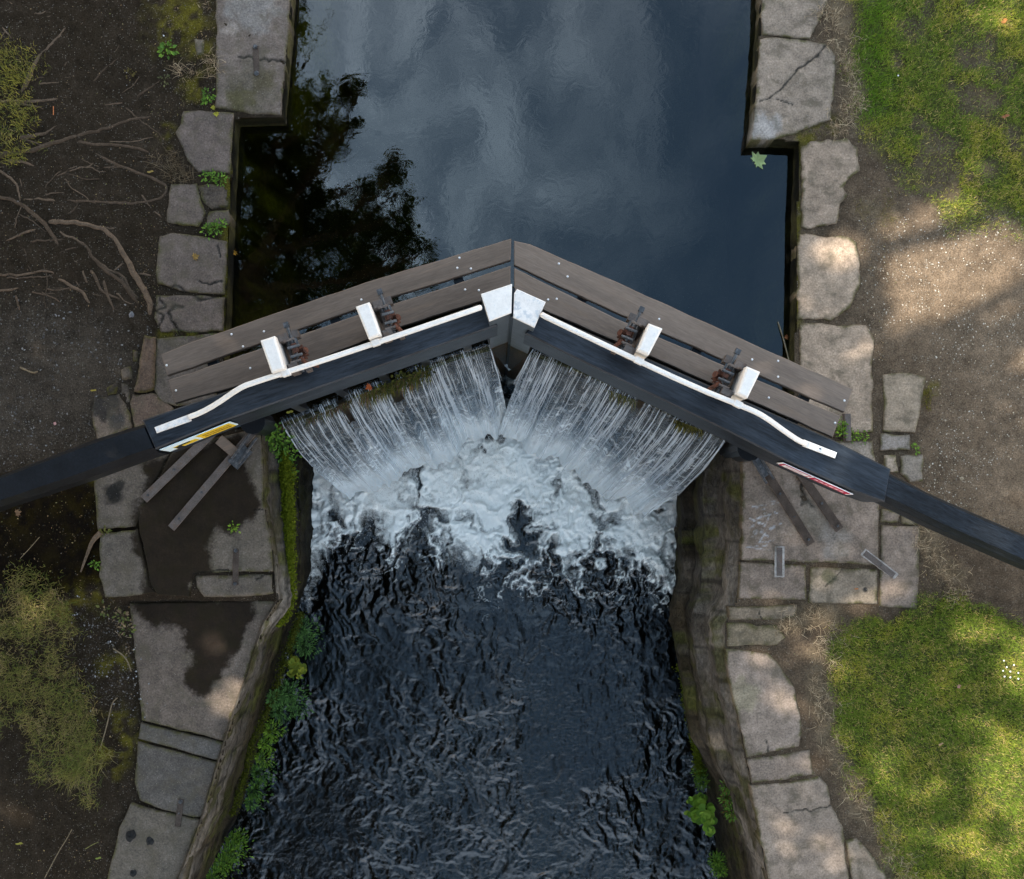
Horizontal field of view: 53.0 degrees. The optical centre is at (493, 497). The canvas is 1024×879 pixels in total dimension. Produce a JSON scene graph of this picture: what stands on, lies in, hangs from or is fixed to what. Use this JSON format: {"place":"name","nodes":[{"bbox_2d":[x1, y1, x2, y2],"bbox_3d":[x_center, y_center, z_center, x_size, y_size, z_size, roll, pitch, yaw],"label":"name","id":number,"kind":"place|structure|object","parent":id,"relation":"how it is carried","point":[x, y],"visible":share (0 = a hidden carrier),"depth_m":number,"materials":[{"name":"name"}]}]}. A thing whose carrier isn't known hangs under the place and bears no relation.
{"place":"outdoors","nodes":[
{"label":"outdoors","id":0,"kind":"place"},
{"bbox_2d":[0,294,150,471],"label":"gravel","id":1,"kind":"structure","parent":0,"point":[88,423],"depth_m":9.01,"materials":[{"name":"brown stone"}]},
{"bbox_2d":[205,368,717,878],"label":"canal water","id":2,"kind":"structure","parent":0,"point":[491,684],"depth_m":11.59,"materials":[{"name":"black liquid"}]},
{"bbox_2d":[319,394,677,587],"bbox_3d":[0.050,-0.078,11.175,4.038,0.759,2.462,0,90,0],"label":"spray","id":3,"kind":"object","parent":2,"relation":"on","point":[469,459],"visible":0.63,"depth_m":11.23,"materials":[{"name":"white liquid"}]},
{"bbox_2d":[223,0,796,437],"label":"canal water","id":4,"kind":"structure","parent":0,"point":[605,138],"depth_m":9.20,"materials":[{"name":"liquid"}]},
{"bbox_2d":[751,152,766,168],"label":"fallen leaf","id":5,"kind":"object","parent":4,"relation":"on","point":[758,158],"visible":1,"depth_m":9.19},
{"bbox_2d":[0,0,1023,878],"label":"ground","id":6,"kind":"structure","parent":0,"point":[146,30],"depth_m":9.02,"materials":[{"name":"soil"}]},
{"bbox_2d":[0,30,51,168],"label":"moss grass","id":7,"kind":"structure","parent":6,"relation":"on","point":[23,100],"depth_m":8.98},
{"bbox_2d":[0,560,104,810],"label":"grass","id":8,"kind":"structure","parent":6,"relation":"on","point":[59,693],"depth_m":8.98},
{"bbox_2d":[0,487,137,875],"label":"leaf litter","id":9,"kind":"object","parent":6,"relation":"on","point":[108,705],"visible":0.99,"depth_m":9.00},
{"bbox_2d":[40,723,118,800],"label":"grass","id":10,"kind":"structure","parent":6,"relation":"on","point":[77,768],"depth_m":8.96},
{"bbox_2d":[0,2,169,314],"bbox_3d":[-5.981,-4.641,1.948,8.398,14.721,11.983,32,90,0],"label":"roots","id":11,"kind":"object","parent":6,"relation":"on","point":[133,274],"visible":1,"depth_m":9.01,"materials":[{"name":"brown plant"}]},
{"bbox_2d":[80,530,103,571],"bbox_3d":[-3.550,0.467,8.995,0.072,0.055,0.411,31,90,0],"label":"root stub","id":12,"kind":"object","parent":6,"relation":"on","point":[96,536],"visible":1,"depth_m":8.99,"materials":[{"name":"brown plant"}]},
{"bbox_2d":[0,1,214,312],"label":"leaf litter","id":13,"kind":"object","parent":6,"relation":"on","point":[145,141],"visible":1,"depth_m":9.00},
{"bbox_2d":[69,595,149,737],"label":"gravel","id":14,"kind":"structure","parent":6,"relation":"on","point":[106,691],"depth_m":9.01,"materials":[{"name":"brown stone"}]},
{"bbox_2d":[92,394,131,438],"bbox_3d":[-3.358,-0.712,9.108,0.340,0.224,0.375,-10,90,0],"label":"rubble stone","id":15,"kind":"object","parent":6,"relation":"on","point":[111,414],"visible":0.87,"depth_m":9.00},
{"bbox_2d":[96,600,136,636],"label":"weed","id":16,"kind":"object","parent":6,"relation":"on","point":[124,619],"visible":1,"depth_m":8.98,"materials":[{"name":"green plant"}]},
{"bbox_2d":[121,366,131,379],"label":"rubble stone","id":17,"kind":"object","parent":6,"relation":"on","point":[126,373],"visible":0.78,"depth_m":9.00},
{"bbox_2d":[99,529,154,596],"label":"paving slab","id":18,"kind":"structure","parent":6,"relation":"on","point":[123,571],"depth_m":9.00,"materials":[{"name":"stone"}]},
{"bbox_2d":[94,454,168,529],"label":"paving slab","id":19,"kind":"structure","parent":6,"relation":"on","point":[119,499],"depth_m":9.00,"materials":[{"name":"stone"}]},
{"bbox_2d":[134,335,156,392],"bbox_3d":[-3.032,-1.160,9.070,0.174,0.240,0.507,9,90,0],"label":"rubble stone","id":20,"kind":"object","parent":6,"relation":"on","point":[145,382],"visible":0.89,"depth_m":8.97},
{"bbox_2d":[130,393,173,426],"bbox_3d":[-3.001,-0.780,9.107,0.368,0.225,0.306,-10,90,0],"label":"rubble stone","id":21,"kind":"object","parent":6,"relation":"on","point":[145,406],"visible":0.73,"depth_m":9.00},
{"bbox_2d":[107,802,207,878],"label":"kerb slab","id":22,"kind":"structure","parent":6,"relation":"on","point":[163,856],"depth_m":9.08,"materials":[{"name":"stone"}]},
{"bbox_2d":[157,39,178,59],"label":"weed","id":23,"kind":"object","parent":6,"relation":"on","point":[162,44],"visible":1,"depth_m":8.98,"materials":[{"name":"green plant"}]},
{"bbox_2d":[141,145,195,186],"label":"dry grass","id":24,"kind":"structure","parent":6,"relation":"on","point":[180,168],"depth_m":8.98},
{"bbox_2d":[135,741,224,816],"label":"kerb slab","id":25,"kind":"structure","parent":6,"relation":"on","point":[166,779],"depth_m":9.08,"materials":[{"name":"stone"}]},
{"bbox_2d":[175,799,183,826],"bbox_3d":[-2.782,2.792,9.068,0.051,0.040,0.245,7,90,0],"label":"iron cramp","id":26,"kind":"object","parent":25,"relation":"on","point":[179,812],"visible":1,"depth_m":9.07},
{"bbox_2d":[138,722,226,759],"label":"kerb slab","id":27,"kind":"structure","parent":6,"relation":"on","point":[198,745],"depth_m":9.08,"materials":[{"name":"stone"}]},
{"bbox_2d":[154,333,216,405],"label":"paving slab","id":28,"kind":"structure","parent":6,"relation":"on","point":[162,389],"depth_m":9.00,"materials":[{"name":"stone"}]},
{"bbox_2d":[167,183,205,226],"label":"kerb slab","id":29,"kind":"structure","parent":6,"relation":"on","point":[185,207],"depth_m":9.00,"materials":[{"name":"stone"}]},
{"bbox_2d":[154,295,226,332],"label":"kerb slab","id":30,"kind":"structure","parent":6,"relation":"on","point":[192,314],"depth_m":9.00,"materials":[{"name":"stone"}]},
{"bbox_2d":[156,233,228,294],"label":"kerb slab","id":31,"kind":"structure","parent":6,"relation":"on","point":[179,267],"depth_m":9.00,"materials":[{"name":"stone"}]},
{"bbox_2d":[166,46,224,82],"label":"dry grass","id":32,"kind":"structure","parent":6,"relation":"on","point":[175,67],"depth_m":8.98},
{"bbox_2d":[194,39,204,55],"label":"paving stone","id":33,"kind":"object","parent":6,"relation":"on","point":[199,46],"visible":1,"depth_m":9.00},
{"bbox_2d":[175,110,233,179],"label":"kerb slab","id":34,"kind":"structure","parent":6,"relation":"on","point":[205,138],"depth_m":9.00,"materials":[{"name":"stone"}]},
{"bbox_2d":[130,599,282,739],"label":"kerb slab","id":35,"kind":"structure","parent":6,"relation":"on","point":[193,664],"depth_m":9.08,"materials":[{"name":"stone"}]},
{"bbox_2d":[138,431,277,595],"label":"paving slab","id":36,"kind":"structure","parent":6,"relation":"on","point":[200,539],"depth_m":9.00,"materials":[{"name":"stone"}]},
{"bbox_2d":[141,436,214,501],"bbox_3d":[-2.745,-0.290,8.968,0.887,0.040,0.076,-44,90,0],"label":"iron strap","id":37,"kind":"object","parent":36,"relation":"on","point":[172,471],"visible":0.93,"depth_m":8.97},
{"bbox_2d":[168,433,257,530],"bbox_3d":[-2.487,-0.177,8.956,0.298,0.053,1.117,40,90,0],"label":"iron strap","id":38,"kind":"object","parent":36,"relation":"on","point":[240,453],"visible":0.91,"depth_m":8.96,"materials":[{"name":"grey metal"}]},
{"bbox_2d":[232,549,238,585],"bbox_3d":[-2.265,0.612,8.988,0.050,0.040,0.325,1,90,0],"label":"iron cramp","id":39,"kind":"object","parent":36,"relation":"on","point":[235,575],"visible":1,"depth_m":8.99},
{"bbox_2d":[198,168,229,186],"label":"weed","id":40,"kind":"object","parent":6,"relation":"on","point":[209,173],"visible":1,"depth_m":8.98,"materials":[{"name":"green plant"}]},
{"bbox_2d":[198,184,230,209],"bbox_3d":[-2.461,-2.643,9.101,0.275,0.237,0.236,0,90,0],"label":"kerb stone","id":41,"kind":"object","parent":6,"relation":"on","point":[213,196],"visible":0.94,"depth_m":9.00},
{"bbox_2d":[205,210,235,231],"bbox_3d":[-2.428,-2.441,9.108,0.229,0.225,0.160,0,90,0],"label":"kerb stone","id":42,"kind":"object","parent":6,"relation":"on","point":[212,216],"visible":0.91,"depth_m":9.00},
{"bbox_2d":[199,218,227,240],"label":"weed","id":43,"kind":"object","parent":42,"relation":"on","point":[216,224],"visible":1,"depth_m":8.98,"materials":[{"name":"green plant"}]},
{"bbox_2d":[196,574,273,596],"bbox_3d":[-2.280,0.774,9.107,0.694,0.225,0.209,0,90,0],"label":"kerb stone","id":44,"kind":"object","parent":6,"relation":"on","point":[223,586],"visible":0.95,"depth_m":9.00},
{"bbox_2d":[215,0,295,124],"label":"kerb block","id":45,"kind":"structure","parent":6,"relation":"on","point":[269,28],"depth_m":9.00,"materials":[{"name":"stone"}]},
{"bbox_2d":[253,44,259,75],"bbox_3d":[-2.085,-3.828,8.990,0.051,0.040,0.275,-3,90,0],"label":"iron cramp","id":46,"kind":"object","parent":45,"relation":"on","point":[256,59],"visible":1,"depth_m":8.99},
{"bbox_2d":[726,621,785,645],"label":"kerb slab","id":47,"kind":"structure","parent":6,"relation":"on","point":[741,633],"depth_m":9.00,"materials":[{"name":"stone"}]},
{"bbox_2d":[725,604,796,619],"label":"kerb slab","id":48,"kind":"structure","parent":6,"relation":"on","point":[752,612],"depth_m":9.00,"materials":[{"name":"stone"}]},
{"bbox_2d":[724,648,801,756],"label":"kerb slab","id":49,"kind":"structure","parent":6,"relation":"on","point":[762,692],"depth_m":9.00,"materials":[{"name":"stone"}]},
{"bbox_2d":[737,562,806,599],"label":"paving slab","id":50,"kind":"structure","parent":6,"relation":"on","point":[758,580],"depth_m":9.00,"materials":[{"name":"stone"}]},
{"bbox_2d":[774,546,784,576],"bbox_3d":[2.504,0.566,9.001,0.092,0.018,0.278,0,90,0],"label":"cramp mortar","id":51,"kind":"object","parent":50,"relation":"on","point":[775,561],"visible":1,"depth_m":8.99,"materials":[{"name":"concrete"}]},
{"bbox_2d":[777,548,781,575],"bbox_3d":[2.501,0.565,8.997,0.050,0.018,0.246,0,90,0],"label":"iron cramp","id":52,"kind":"object","parent":51,"relation":"on","point":[779,561],"visible":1,"depth_m":8.99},
{"bbox_2d":[745,750,813,782],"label":"kerb slab","id":53,"kind":"structure","parent":6,"relation":"on","point":[782,767],"depth_m":9.00,"materials":[{"name":"stone"}]},
{"bbox_2d":[746,38,835,147],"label":"kerb slab","id":54,"kind":"structure","parent":6,"relation":"on","point":[793,80],"depth_m":9.00,"materials":[{"name":"stone"}]},
{"bbox_2d":[755,0,827,38],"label":"kerb slab","id":55,"kind":"structure","parent":6,"relation":"on","point":[783,18],"depth_m":9.00,"materials":[{"name":"stone"}]},
{"bbox_2d":[748,776,848,878],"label":"kerb slab","id":56,"kind":"structure","parent":6,"relation":"on","point":[798,834],"depth_m":9.00,"materials":[{"name":"stone"}]},
{"bbox_2d":[768,598,842,639],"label":"dry grass","id":57,"kind":"structure","parent":6,"relation":"on","point":[813,614],"depth_m":8.98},
{"bbox_2d":[739,461,878,564],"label":"paving slab","id":58,"kind":"structure","parent":6,"relation":"on","point":[766,523],"depth_m":9.00,"materials":[{"name":"stone"}]},
{"bbox_2d":[752,458,814,545],"bbox_3d":[2.510,0.018,8.956,0.106,0.053,0.942,-32,90,0],"label":"iron strap","id":59,"kind":"object","parent":58,"relation":"on","point":[764,471],"visible":0.88,"depth_m":8.96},
{"bbox_2d":[796,475,842,531],"bbox_3d":[2.832,0.009,8.963,0.076,0.040,0.669,-35,90,0],"label":"iron strap","id":60,"kind":"object","parent":58,"relation":"on","point":[823,506],"visible":0.93,"depth_m":8.96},
{"bbox_2d":[790,234,859,322],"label":"kerb slab","id":61,"kind":"structure","parent":6,"relation":"on","point":[827,271],"depth_m":9.00,"materials":[{"name":"stone"}]},
{"bbox_2d":[798,138,859,228],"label":"kerb slab","id":62,"kind":"structure","parent":6,"relation":"on","point":[830,168],"depth_m":9.00,"materials":[{"name":"stone"}]},
{"bbox_2d":[795,323,873,433],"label":"kerb slab","id":63,"kind":"structure","parent":6,"relation":"on","point":[843,355],"depth_m":9.00,"materials":[{"name":"stone"}]},
{"bbox_2d":[842,414,850,440],"bbox_3d":[3.088,-0.610,8.985,0.057,0.070,0.241,-2,90,0],"label":"iron post","id":64,"kind":"object","parent":63,"relation":"on","point":[847,418],"visible":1,"depth_m":8.95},
{"bbox_2d":[804,0,874,140],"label":"dry grass","id":65,"kind":"structure","parent":6,"relation":"on","point":[840,130],"depth_m":8.98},
{"bbox_2d":[808,567,876,603],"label":"paving slab","id":66,"kind":"structure","parent":6,"relation":"on","point":[833,585],"depth_m":9.00,"materials":[{"name":"stone"}]},
{"bbox_2d":[835,416,869,444],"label":"weed","id":67,"kind":"object","parent":6,"relation":"on","point":[843,428],"visible":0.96,"depth_m":8.96,"materials":[{"name":"green plant"}]},
{"bbox_2d":[836,441,874,460],"bbox_3d":[3.181,-0.308,9.108,0.471,0.224,0.378,0,90,0],"label":"paving stone","id":68,"kind":"object","parent":6,"relation":"on","point":[866,450],"visible":0.24,"depth_m":9.00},
{"bbox_2d":[845,838,886,878],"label":"paving stone","id":69,"kind":"object","parent":6,"relation":"on","point":[863,864],"visible":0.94,"depth_m":9.00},
{"bbox_2d":[831,0,906,359],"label":"leaf litter","id":70,"kind":"object","parent":6,"relation":"on","point":[873,217],"visible":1,"depth_m":9.00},
{"bbox_2d":[794,539,962,844],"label":"leaf litter","id":71,"kind":"object","parent":6,"relation":"on","point":[922,594],"visible":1,"depth_m":9.00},
{"bbox_2d":[880,509,899,522],"bbox_3d":[3.480,0.164,9.107,0.181,0.225,0.124,0,90,0],"label":"sett","id":72,"kind":"object","parent":6,"relation":"on","point":[889,516],"visible":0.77,"depth_m":9.00,"materials":[{"name":"stone"}]},
{"bbox_2d":[884,455,897,471],"bbox_3d":[3.488,-0.295,9.109,0.126,0.223,0.156,0,90,0],"label":"sett","id":73,"kind":"object","parent":6,"relation":"on","point":[890,462],"visible":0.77,"depth_m":9.00,"materials":[{"name":"stone"}]},
{"bbox_2d":[880,433,909,450],"bbox_3d":[3.522,-0.486,9.108,0.267,0.223,0.152,0,90,0],"label":"sett","id":74,"kind":"object","parent":6,"relation":"on","point":[893,442],"visible":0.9,"depth_m":9.00,"materials":[{"name":"stone"}]},
{"bbox_2d":[879,525,920,608],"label":"paving slab","id":75,"kind":"structure","parent":6,"relation":"on","point":[898,551],"depth_m":9.00,"materials":[{"name":"stone"}]},
{"bbox_2d":[860,549,898,578],"bbox_3d":[3.380,0.587,9.001,0.376,0.018,0.072,37,90,0],"label":"cramp mortar","id":76,"kind":"object","parent":75,"relation":"on","point":[894,576],"visible":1,"depth_m":8.99,"materials":[{"name":"concrete"}]},
{"bbox_2d":[863,551,895,577],"bbox_3d":[3.376,0.587,8.986,0.328,0.040,0.050,38,90,0],"label":"iron cramp","id":77,"kind":"object","parent":76,"relation":"on","point":[879,564],"visible":1,"depth_m":8.99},
{"bbox_2d":[882,372,925,432],"bbox_3d":[3.600,-0.832,9.108,0.379,0.223,0.528,0,90,0],"label":"paving stone","id":78,"kind":"object","parent":6,"relation":"on","point":[902,394],"visible":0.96,"depth_m":9.00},
{"bbox_2d":[900,454,923,481],"bbox_3d":[3.671,-0.254,9.107,0.204,0.225,0.244,0,90,0],"label":"sett","id":79,"kind":"object","parent":6,"relation":"on","point":[911,466],"visible":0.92,"depth_m":9.00,"materials":[{"name":"stone"}]},
{"bbox_2d":[906,521,976,609],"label":"dry grass","id":80,"kind":"structure","parent":6,"relation":"on","point":[943,570],"depth_m":8.98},
{"bbox_2d":[803,619,922,878],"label":"dry grass","id":81,"kind":"structure","parent":0,"point":[829,703],"depth_m":8.98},
{"bbox_2d":[853,188,901,229],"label":"dry grass","id":82,"kind":"structure","parent":0,"point":[886,214],"depth_m":8.99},
{"bbox_2d":[823,590,1023,878],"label":"grass","id":83,"kind":"structure","parent":0,"point":[957,730],"depth_m":8.98,"materials":[{"name":"plant"}]},
{"bbox_2d":[837,0,1023,240],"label":"grass","id":84,"kind":"structure","parent":0,"point":[976,75],"depth_m":8.99,"materials":[{"name":"plant"}]},
{"bbox_2d":[857,193,1023,528],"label":"gravel","id":85,"kind":"structure","parent":0,"point":[951,335],"depth_m":9.01,"materials":[{"name":"brown stone"}]},
{"label":"lower canal bed","id":86,"kind":"structure","parent":0,"visible":0},
{"bbox_2d":[177,435,315,878],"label":"chamber wall","id":87,"kind":"structure","parent":86,"relation":"on","point":[219,822],"depth_m":9.99,"materials":[{"name":"stone"}]},
{"bbox_2d":[206,826,253,878],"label":"fern","id":88,"kind":"object","parent":87,"relation":"attached to","point":[235,843],"visible":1,"depth_m":11.01,"materials":[{"name":"green plant"}]},
{"bbox_2d":[0,239,514,511],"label":"lock gate","id":89,"kind":"structure","parent":87,"relation":"attached to","point":[287,366],"depth_m":8.17,"materials":[{"name":"black paint"}]},
{"bbox_2d":[306,399,352,427],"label":"hanging grass","id":90,"kind":"structure","parent":89,"relation":"attached to","point":[331,411],"depth_m":9.18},
{"bbox_2d":[355,369,432,409],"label":"hanging grass","id":91,"kind":"structure","parent":89,"relation":"hanging from","point":[373,394],"depth_m":9.18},
{"bbox_2d":[283,350,505,499],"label":"waterfall","id":92,"kind":"structure","parent":89,"relation":"on","point":[354,475],"depth_m":9.98,"materials":[{"name":"white liquid"}]},
{"bbox_2d":[375,364,435,394],"bbox_3d":[-0.801,-1.051,9.178,0.586,0.084,0.221,-14,90,0],"label":"leafy weed","id":93,"kind":"object","parent":89,"relation":"attached to","point":[405,376],"visible":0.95,"depth_m":9.17,"materials":[{"name":"green plant"}]},
{"bbox_2d":[244,759,279,812],"bbox_3d":[-2.504,3.092,10.996,0.329,0.215,0.584,16,90,0],"label":"fern","id":94,"kind":"object","parent":87,"relation":"attached to","point":[251,796],"visible":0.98,"depth_m":11.03,"materials":[{"name":"green plant"}]},
{"bbox_2d":[228,610,309,816],"bbox_3d":[-2.380,2.257,10.648,0.224,0.363,2.372,20,90,0],"label":"moss","id":95,"kind":"object","parent":87,"relation":"attached to","point":[293,633],"visible":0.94,"depth_m":10.60,"materials":[{"name":"green plant"}]},
{"bbox_2d":[254,719,288,768],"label":"fern","id":96,"kind":"object","parent":87,"relation":"attached to","point":[271,736],"visible":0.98,"depth_m":10.73,"materials":[{"name":"green plant"}]},
{"bbox_2d":[265,422,301,480],"bbox_3d":[-1.914,-0.357,9.322,0.341,0.373,0.649,0,90,0],"label":"leafy weed","id":97,"kind":"object","parent":87,"relation":"attached to","point":[277,438],"visible":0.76,"depth_m":9.27,"materials":[{"name":"green plant"}]},
{"bbox_2d":[275,450,300,626],"bbox_3d":[-1.927,0.387,9.434,0.300,0.224,1.643,0,90,0],"label":"moss","id":98,"kind":"object","parent":87,"relation":"attached to","point":[288,499],"visible":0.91,"depth_m":9.37,"materials":[{"name":"green plant"}]},
{"bbox_2d":[265,677,314,725],"bbox_3d":[-2.140,2.145,10.697,0.442,0.614,0.522,0,90,0],"label":"fern","id":99,"kind":"object","parent":87,"relation":"attached to","point":[281,699],"visible":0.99,"depth_m":10.80,"materials":[{"name":"green plant"}]},
{"bbox_2d":[283,655,306,678],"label":"round leaved plant","id":100,"kind":"object","parent":87,"relation":"attached to","point":[297,667],"visible":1,"depth_m":10.66,"materials":[{"name":"green plant"}]},
{"bbox_2d":[286,614,324,659],"bbox_3d":[-1.974,1.480,10.741,0.378,0.331,0.501,0,90,0],"label":"fern","id":101,"kind":"object","parent":87,"relation":"attached to","point":[300,646],"visible":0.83,"depth_m":10.83,"materials":[{"name":"green plant"}]},
{"bbox_2d":[668,448,767,878],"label":"chamber wall","id":102,"kind":"structure","parent":86,"relation":"on","point":[707,530],"depth_m":9.59,"materials":[{"name":"stone"}]},
{"bbox_2d":[672,664,707,776],"bbox_3d":[2.153,2.420,11.159,0.217,0.199,1.246,-10,90,0],"label":"moss","id":103,"kind":"object","parent":102,"relation":"attached to","point":[698,763],"visible":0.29,"depth_m":11.10,"materials":[{"name":"green plant"}]},
{"bbox_2d":[690,766,710,791],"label":"fern","id":104,"kind":"object","parent":102,"relation":"attached to","point":[699,781],"visible":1,"depth_m":11.06,"materials":[{"name":"green plant"}]},
{"bbox_2d":[684,792,717,836],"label":"round leaved plant","id":105,"kind":"object","parent":102,"relation":"attached to","point":[698,813],"visible":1,"depth_m":10.79,"materials":[{"name":"green plant"}]},
{"bbox_2d":[707,851,727,878],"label":"fern","id":106,"kind":"object","parent":102,"relation":"attached to","point":[716,862],"visible":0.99,"depth_m":11.04,"materials":[{"name":"green plant"}]},
{"bbox_2d":[717,780,736,822],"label":"fern","id":107,"kind":"object","parent":102,"relation":"attached to","point":[725,790],"visible":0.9,"depth_m":9.84,"materials":[{"name":"green plant"}]},
{"bbox_2d":[507,241,1023,569],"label":"lock gate","id":108,"kind":"structure","parent":102,"relation":"attached to","point":[734,403],"depth_m":8.11,"materials":[{"name":"black paint"}]},
{"bbox_2d":[498,351,724,515],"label":"waterfall","id":109,"kind":"structure","parent":108,"relation":"on","point":[555,441],"depth_m":9.97,"materials":[{"name":"white liquid"}]},
{"bbox_2d":[604,390,638,411],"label":"hanging grass","id":110,"kind":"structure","parent":108,"relation":"attached to","point":[625,400],"depth_m":9.18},
{"bbox_2d":[671,419,703,442],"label":"hanging grass","id":111,"kind":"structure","parent":108,"relation":"attached to","point":[684,426],"depth_m":9.18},
{"label":"upper canal bed","id":112,"kind":"structure","parent":0,"visible":0},
{"bbox_2d":[224,5,325,442],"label":"quay wall","id":113,"kind":"structure","parent":112,"relation":"on","point":[238,124],"depth_m":9.10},
{"bbox_2d":[700,5,799,449],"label":"quay wall","id":114,"kind":"structure","parent":112,"relation":"on","point":[794,207],"depth_m":9.10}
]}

